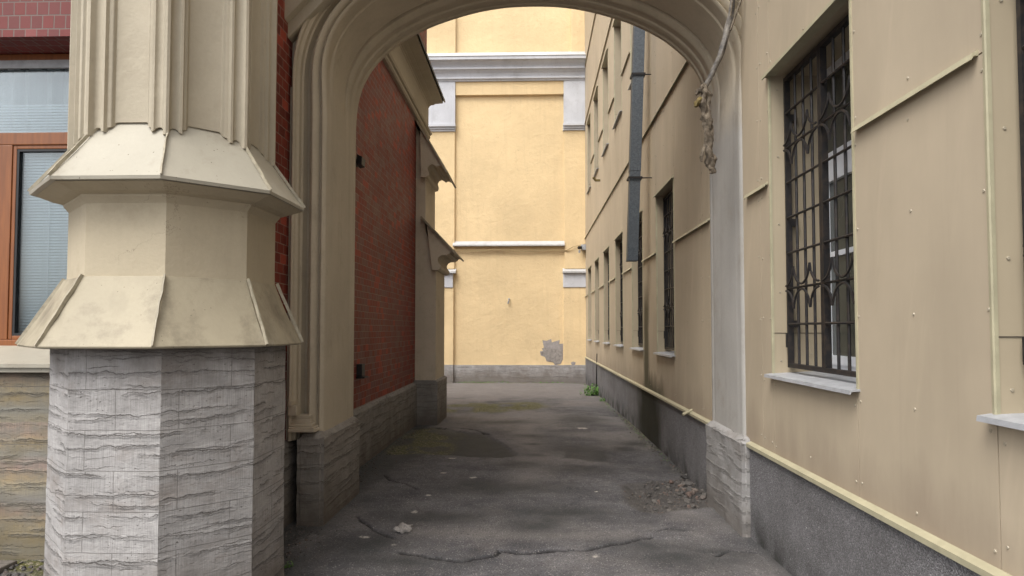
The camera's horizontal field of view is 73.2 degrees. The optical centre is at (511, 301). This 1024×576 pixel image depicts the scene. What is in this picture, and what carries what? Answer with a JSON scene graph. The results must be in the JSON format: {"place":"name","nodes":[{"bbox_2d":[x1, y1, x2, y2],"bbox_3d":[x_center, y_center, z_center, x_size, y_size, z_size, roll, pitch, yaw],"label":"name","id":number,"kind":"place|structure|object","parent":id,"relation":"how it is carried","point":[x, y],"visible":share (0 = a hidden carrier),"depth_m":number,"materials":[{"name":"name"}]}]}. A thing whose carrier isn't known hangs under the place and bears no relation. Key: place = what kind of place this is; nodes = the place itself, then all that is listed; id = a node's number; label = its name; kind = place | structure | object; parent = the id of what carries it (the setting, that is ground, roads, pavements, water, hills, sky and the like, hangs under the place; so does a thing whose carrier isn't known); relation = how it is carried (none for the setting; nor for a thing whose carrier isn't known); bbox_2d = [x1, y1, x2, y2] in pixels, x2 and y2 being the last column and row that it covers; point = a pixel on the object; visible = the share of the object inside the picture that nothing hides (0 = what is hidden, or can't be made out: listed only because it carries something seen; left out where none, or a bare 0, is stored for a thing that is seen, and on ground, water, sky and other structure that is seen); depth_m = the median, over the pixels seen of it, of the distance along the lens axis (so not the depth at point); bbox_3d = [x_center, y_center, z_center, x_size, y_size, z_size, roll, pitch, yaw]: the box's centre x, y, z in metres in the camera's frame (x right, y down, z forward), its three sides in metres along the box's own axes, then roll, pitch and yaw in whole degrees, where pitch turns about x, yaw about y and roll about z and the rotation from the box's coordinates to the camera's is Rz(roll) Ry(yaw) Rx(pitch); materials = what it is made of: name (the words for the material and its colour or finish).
{"place":"outdoors","nodes":[
{"label":"outdoors","id":0,"kind":"place"},
{"bbox_2d":[0,382,791,575],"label":"ground","id":1,"kind":"structure","parent":0,"point":[524,479],"depth_m":6.15,"materials":[{"name":"grey asphalt"}]},
{"bbox_2d":[0,560,16,573],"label":"kerb stone","id":2,"kind":"object","parent":1,"relation":"on","point":[5,564],"visible":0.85,"depth_m":4.58,"materials":[{"name":"grey stone"}]},
{"bbox_2d":[15,0,305,575],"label":"stone pillar","id":3,"kind":"object","parent":1,"relation":"on","point":[160,327],"visible":1,"depth_m":3.80,"materials":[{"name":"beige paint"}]},
{"bbox_2d":[0,0,463,559],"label":"brick building","id":4,"kind":"structure","parent":1,"relation":"on","point":[406,254],"depth_m":5.62,"materials":[{"name":"red brick"}]},
{"bbox_2d":[0,54,69,371],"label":"window","id":5,"kind":"structure","parent":4,"relation":"in","point":[34,88],"depth_m":5.31,"materials":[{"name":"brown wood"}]},
{"bbox_2d":[356,154,364,167],"bbox_3d":[-1.724,-1.583,7.804,0.095,0.127,0.160,0,-2,2],"label":"wall lamp","id":6,"kind":"object","parent":4,"relation":"attached to","point":[360,161],"visible":0.84,"depth_m":7.75,"materials":[{"name":"black plastic"}]},
{"bbox_2d":[356,364,367,378],"bbox_3d":[-1.715,0.798,7.899,0.100,0.160,0.180,0,-2,2],"label":"socket box","id":7,"kind":"object","parent":4,"relation":"attached to","point":[360,371],"visible":1,"depth_m":7.83,"materials":[{"name":"black plastic"}]},
{"bbox_2d":[1,411,706,575],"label":"rubble","id":8,"kind":"object","parent":1,"relation":"on","point":[689,490],"visible":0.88,"depth_m":6.83,"materials":[{"name":"stone"}]},
{"bbox_2d":[395,523,411,532],"bbox_3d":[-0.857,1.788,5.444,0.135,0.054,0.193,0,-2,2],"label":"crumpled paper","id":9,"kind":"object","parent":1,"relation":"on","point":[404,528],"visible":1,"depth_m":5.41,"materials":[{"name":"white paper"}]},
{"bbox_2d":[427,7,585,383],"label":"yellow building","id":10,"kind":"structure","parent":1,"relation":"on","point":[507,126],"depth_m":22.41,"materials":[{"name":"paint"}]},
{"bbox_2d":[454,245,579,251],"bbox_3d":[0.019,-1.730,22.263,4.726,0.259,0.089,0,-2,2],"label":"cable","id":11,"kind":"object","parent":10,"relation":"attached to","point":[518,251],"visible":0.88,"depth_m":22.27,"materials":[{"name":"black rubber"}]},
{"bbox_2d":[284,0,750,536],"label":"gateway arch","id":12,"kind":"structure","parent":1,"relation":"on","point":[342,50],"depth_m":5.88,"materials":[{"name":"paint"}]},
{"bbox_2d":[694,0,741,173],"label":"cable","id":13,"kind":"object","parent":12,"relation":"hanging from","point":[703,101],"visible":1,"depth_m":5.50,"materials":[{"name":"grey plastic"}]},
{"bbox_2d":[456,381,669,460],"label":"ground weeds","id":14,"kind":"object","parent":1,"relation":"on","point":[561,382],"visible":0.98,"depth_m":22.05,"materials":[{"name":"green plant"}]},
{"bbox_2d":[579,383,598,395],"bbox_3d":[2.047,2.289,17.888,0.636,0.320,0.791,1,-3,-24],"label":"weed","id":15,"kind":"object","parent":1,"relation":"on","point":[593,393],"visible":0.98,"depth_m":17.80,"materials":[{"name":"green plant"}]},
{"bbox_2d":[584,0,1023,575],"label":"clad building","id":16,"kind":"structure","parent":1,"relation":"on","point":[882,148],"depth_m":3.91,"materials":[{"name":"beige paint"}]},
{"bbox_2d":[578,244,585,252],"bbox_3d":[2.235,-1.676,22.105,0.330,0.276,0.237,1,-2,-21],"label":"security camera","id":17,"kind":"object","parent":16,"relation":"attached to","point":[582,247],"visible":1,"depth_m":22.03,"materials":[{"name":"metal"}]},
{"bbox_2d":[586,112,590,193],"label":"window","id":18,"kind":"structure","parent":16,"relation":"in","point":[588,124],"depth_m":21.27,"materials":[{"name":"black paint"}]},
{"bbox_2d":[587,265,591,340],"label":"window","id":19,"kind":"structure","parent":16,"relation":"in","point":[589,268],"depth_m":21.09,"materials":[{"name":"black paint"}]},
{"bbox_2d":[593,257,598,341],"bbox_3d":[2.440,-0.026,18.254,0.485,2.203,1.175,0,-2,2],"label":"window","id":20,"kind":"structure","parent":16,"relation":"in","point":[596,261],"depth_m":18.80,"materials":[{"name":"black paint"}]},
{"bbox_2d":[593,85,598,176],"bbox_3d":[2.440,-4.497,18.433,0.485,2.203,1.175,0,-2,2],"label":"window","id":21,"kind":"structure","parent":16,"relation":"in","point":[596,164],"depth_m":18.98,"materials":[{"name":"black paint"}]},
{"bbox_2d":[601,48,608,156],"bbox_3d":[2.370,-4.592,16.076,0.485,2.203,1.195,0,-2,2],"label":"window","id":22,"kind":"structure","parent":16,"relation":"in","point":[605,61],"depth_m":16.63,"materials":[{"name":"white paint"}]},
{"bbox_2d":[602,246,609,344],"bbox_3d":[2.370,-0.121,15.897,0.485,2.203,1.195,0,-2,2],"label":"window","id":23,"kind":"structure","parent":16,"relation":"in","point":[606,252],"depth_m":16.44,"materials":[{"name":"black paint"}]},
{"bbox_2d":[612,19,621,128],"bbox_3d":[2.302,-4.684,13.774,0.485,2.203,1.205,0,-2,2],"label":"window","id":24,"kind":"structure","parent":16,"relation":"in","point":[616,23],"depth_m":14.33,"materials":[{"name":"white paint"}]},
{"bbox_2d":[613,231,623,346],"bbox_3d":[2.302,-0.213,13.595,0.485,2.203,1.205,0,-2,2],"label":"window","id":25,"kind":"structure","parent":16,"relation":"in","point":[619,238],"depth_m":14.13,"materials":[{"name":"black paint"}]},
{"bbox_2d":[628,24,632,89],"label":"window","id":26,"kind":"structure","parent":16,"relation":"in","point":[631,26],"depth_m":11.98,"materials":[{"name":"white paint"}]},
{"bbox_2d":[629,209,643,350],"bbox_3d":[2.232,-0.307,11.248,0.485,2.203,1.205,0,-2,2],"label":"window","id":27,"kind":"structure","parent":16,"relation":"in","point":[637,267],"depth_m":11.75,"materials":[{"name":"black paint"}]},
{"bbox_2d":[626,26,651,261],"bbox_3d":[1.837,-3.786,10.010,0.388,6.430,0.200,0,-2,2],"label":"ventilation duct","id":28,"kind":"object","parent":16,"relation":"attached to","point":[637,76],"visible":0.86,"depth_m":9.88,"materials":[{"name":"metal"}]},
{"bbox_2d":[653,175,675,357],"bbox_3d":[2.162,-0.401,8.905,0.485,2.203,1.235,0,-2,2],"label":"window","id":29,"kind":"structure","parent":16,"relation":"in","point":[665,271],"depth_m":9.41,"materials":[{"name":"black paint"}]},
{"bbox_2d":[682,409,692,415],"bbox_3d":[1.881,1.185,7.376,0.144,0.075,0.032,1,-3,-25],"label":"pipe stub","id":30,"kind":"object","parent":16,"relation":"attached to","point":[687,412],"visible":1,"depth_m":7.36,"materials":[{"name":"beige metal"}]},
{"bbox_2d":[761,0,859,394],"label":"window","id":31,"kind":"structure","parent":16,"relation":"in","point":[812,207],"depth_m":4.64,"materials":[{"name":"black paint"}]},
{"bbox_2d":[976,0,1023,430],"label":"window","id":32,"kind":"structure","parent":16,"relation":"in","point":[1002,21],"depth_m":2.57,"materials":[{"name":"white paint"}]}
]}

